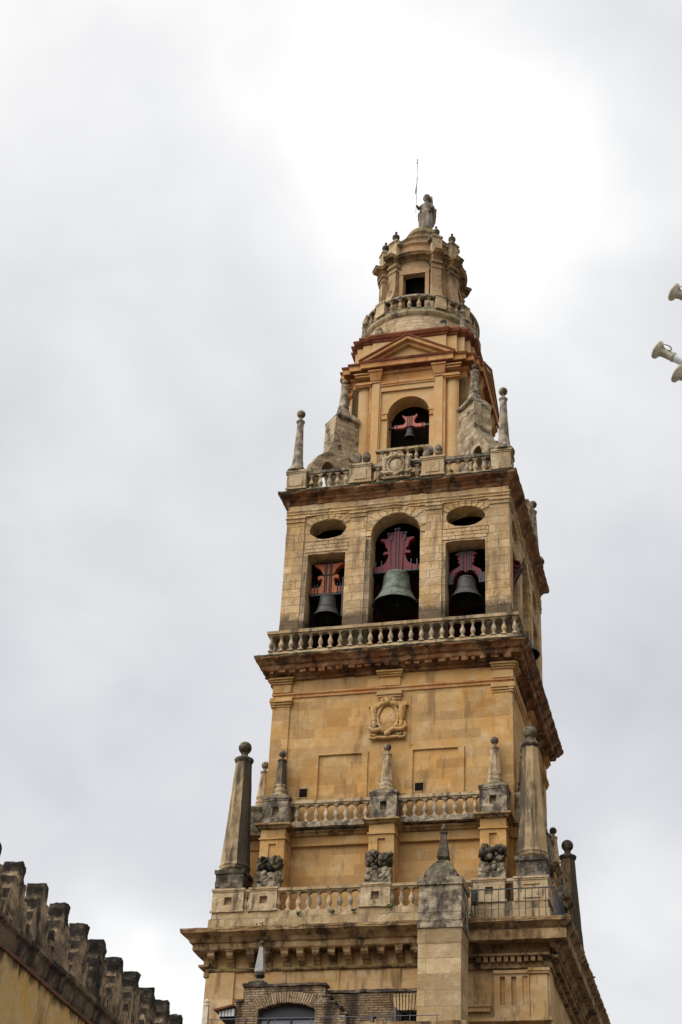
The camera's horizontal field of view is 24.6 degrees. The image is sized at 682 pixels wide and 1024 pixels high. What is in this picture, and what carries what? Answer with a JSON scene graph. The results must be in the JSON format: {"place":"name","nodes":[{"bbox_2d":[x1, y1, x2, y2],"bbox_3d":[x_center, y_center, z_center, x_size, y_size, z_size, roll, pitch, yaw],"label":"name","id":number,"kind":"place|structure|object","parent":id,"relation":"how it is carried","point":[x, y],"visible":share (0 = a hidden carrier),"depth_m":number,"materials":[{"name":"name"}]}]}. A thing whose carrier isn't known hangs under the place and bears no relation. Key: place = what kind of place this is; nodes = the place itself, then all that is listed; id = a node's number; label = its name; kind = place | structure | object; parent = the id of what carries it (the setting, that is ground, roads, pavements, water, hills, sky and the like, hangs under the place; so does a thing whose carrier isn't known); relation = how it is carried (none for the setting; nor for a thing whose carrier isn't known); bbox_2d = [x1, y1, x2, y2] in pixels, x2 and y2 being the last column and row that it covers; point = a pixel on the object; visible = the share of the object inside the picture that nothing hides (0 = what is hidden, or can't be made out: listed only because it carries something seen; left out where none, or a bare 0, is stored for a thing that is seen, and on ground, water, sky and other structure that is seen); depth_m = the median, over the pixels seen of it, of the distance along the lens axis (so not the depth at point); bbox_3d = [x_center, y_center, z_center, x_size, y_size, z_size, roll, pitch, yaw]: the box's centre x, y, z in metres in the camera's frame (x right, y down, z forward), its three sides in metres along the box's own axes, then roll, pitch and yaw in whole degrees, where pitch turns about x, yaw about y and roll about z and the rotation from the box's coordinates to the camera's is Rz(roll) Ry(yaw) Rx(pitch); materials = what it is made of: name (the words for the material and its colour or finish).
{"place":"outdoors","nodes":[
{"label":"outdoors","id":0,"kind":"place"},
{"bbox_2d":[0,0,681,1023],"label":"sky","id":1,"kind":"structure","parent":0,"point":[201,200],"materials":[{"name":"white"}]},
{"bbox_2d":[180,226,610,1023],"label":"bell tower","id":2,"kind":"structure","parent":0,"point":[396,744],"depth_m":63.64,"materials":[{"name":"beige stone"}]},
{"bbox_2d":[308,562,344,624],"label":"hung bell","id":3,"kind":"object","parent":2,"relation":"hanging from","point":[328,591],"visible":1,"depth_m":68.13,"materials":[{"name":"black metal"}]},
{"bbox_2d":[372,528,419,617],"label":"great bell","id":4,"kind":"object","parent":2,"relation":"hanging from","point":[395,598],"visible":1,"depth_m":67.88,"materials":[{"name":"black metal"}]},
{"bbox_2d":[389,414,428,441],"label":"bell","id":5,"kind":"object","parent":2,"relation":"hanging from","point":[409,424],"visible":1,"depth_m":74.19,"materials":[{"name":"black metal"}]},
{"bbox_2d":[415,159,436,228],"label":"statue","id":6,"kind":"object","parent":2,"relation":"on","point":[426,216],"visible":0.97,"depth_m":85.08,"materials":[{"name":"stone"}]},
{"bbox_2d":[447,551,484,608],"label":"hung bell","id":7,"kind":"object","parent":2,"relation":"hanging from","point":[466,595],"visible":1,"depth_m":66.93,"materials":[{"name":"black metal"}]},
{"bbox_2d":[472,891,477,916],"bbox_3d":[4.854,14.306,56.555,0.260,1.200,0.260,-6,-34,13],"label":"ledge lamp","id":8,"kind":"object","parent":2,"relation":"on","point":[474,899],"visible":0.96,"depth_m":56.61,"materials":[{"name":"metal"}]},
{"bbox_2d":[469,886,564,917],"bbox_3d":[6.594,15.229,57.764,3.230,1.160,4.475,-6,-34,13],"label":"iron railing","id":9,"kind":"object","parent":2,"relation":"on","point":[559,909],"visible":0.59,"depth_m":56.10,"materials":[{"name":"black metal"}]},
{"bbox_2d":[513,559,524,590],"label":"side bell","id":10,"kind":"object","parent":2,"relation":"hanging from","point":[517,569],"visible":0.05,"depth_m":67.82,"materials":[{"name":"red metal"}]},
{"bbox_2d":[525,631,539,659],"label":"side bell","id":11,"kind":"object","parent":2,"relation":"hanging from","point":[536,652],"visible":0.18,"depth_m":69.34,"materials":[{"name":"black metal"}]},
{"bbox_2d":[417,823,469,1020],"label":"stone pier","id":12,"kind":"structure","parent":0,"point":[443,936],"depth_m":54.21,"materials":[{"name":"beige stone"}]},
{"bbox_3d":[7.786,0.527,10.767,6.629,15.300,10.142,-6,-34,13],"label":"town house","id":13,"kind":"object","parent":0,"visible":0},
{"bbox_2d":[651,341,681,364],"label":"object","id":14,"kind":"object","parent":13,"relation":"attached to","point":[660,349],"depth_m":12.80,"materials":[{"name":"metal"}]},
{"bbox_2d":[668,283,681,300],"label":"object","id":15,"kind":"object","parent":13,"relation":"attached to","point":[675,292],"depth_m":13.12,"materials":[{"name":"metal"}]},
{"bbox_2d":[671,364,681,382],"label":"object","id":16,"kind":"object","parent":13,"relation":"attached to","point":[676,375],"depth_m":12.60,"materials":[{"name":"metal"}]},
{"label":"ground","id":17,"kind":"structure","parent":0,"visible":0},
{"bbox_2d":[0,843,183,1023],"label":"crenellated wall","id":18,"kind":"structure","parent":17,"relation":"on","point":[56,967],"depth_m":31.01,"materials":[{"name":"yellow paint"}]},
{"bbox_2d":[234,982,467,1023],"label":"gate house","id":19,"kind":"structure","parent":17,"relation":"on","point":[290,1001],"depth_m":54.41,"materials":[{"name":"brown brick"}]},
{"bbox_2d":[201,999,209,1023],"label":"ball post","id":20,"kind":"object","parent":19,"relation":"on","point":[205,1014],"visible":1,"depth_m":53.19,"materials":[{"name":"beige stone"}]},
{"bbox_2d":[213,1004,235,1023],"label":"window canopy","id":21,"kind":"object","parent":19,"relation":"attached to","point":[226,1012],"visible":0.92,"depth_m":54.73,"materials":[{"name":"ceramic"}]},
{"bbox_2d":[248,941,267,983],"bbox_3d":[-2.869,16.096,55.727,0.762,1.626,0.486,-6,-34,13],"label":"roof obelisk","id":22,"kind":"object","parent":19,"relation":"on","point":[259,970],"visible":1,"depth_m":55.54,"materials":[{"name":"grey stone"}]},
{"bbox_2d":[259,1005,314,1023],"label":"window","id":23,"kind":"structure","parent":19,"relation":"in","point":[290,1012],"depth_m":54.52,"materials":[{"name":"grey glass"}]},
{"bbox_2d":[209,1015,432,1023],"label":"wire fence","id":24,"kind":"object","parent":19,"relation":"on","point":[321,1017],"visible":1,"depth_m":52.28,"materials":[{"name":"grey metal"}]},
{"bbox_2d":[400,1011,416,1021],"bbox_3d":[2.377,17.681,53.685,0.720,1.000,0.120,-6,-34,13],"label":"window","id":25,"kind":"structure","parent":19,"relation":"in","point":[402,1018],"depth_m":53.88,"materials":[{"name":"grey metal"}]}
]}

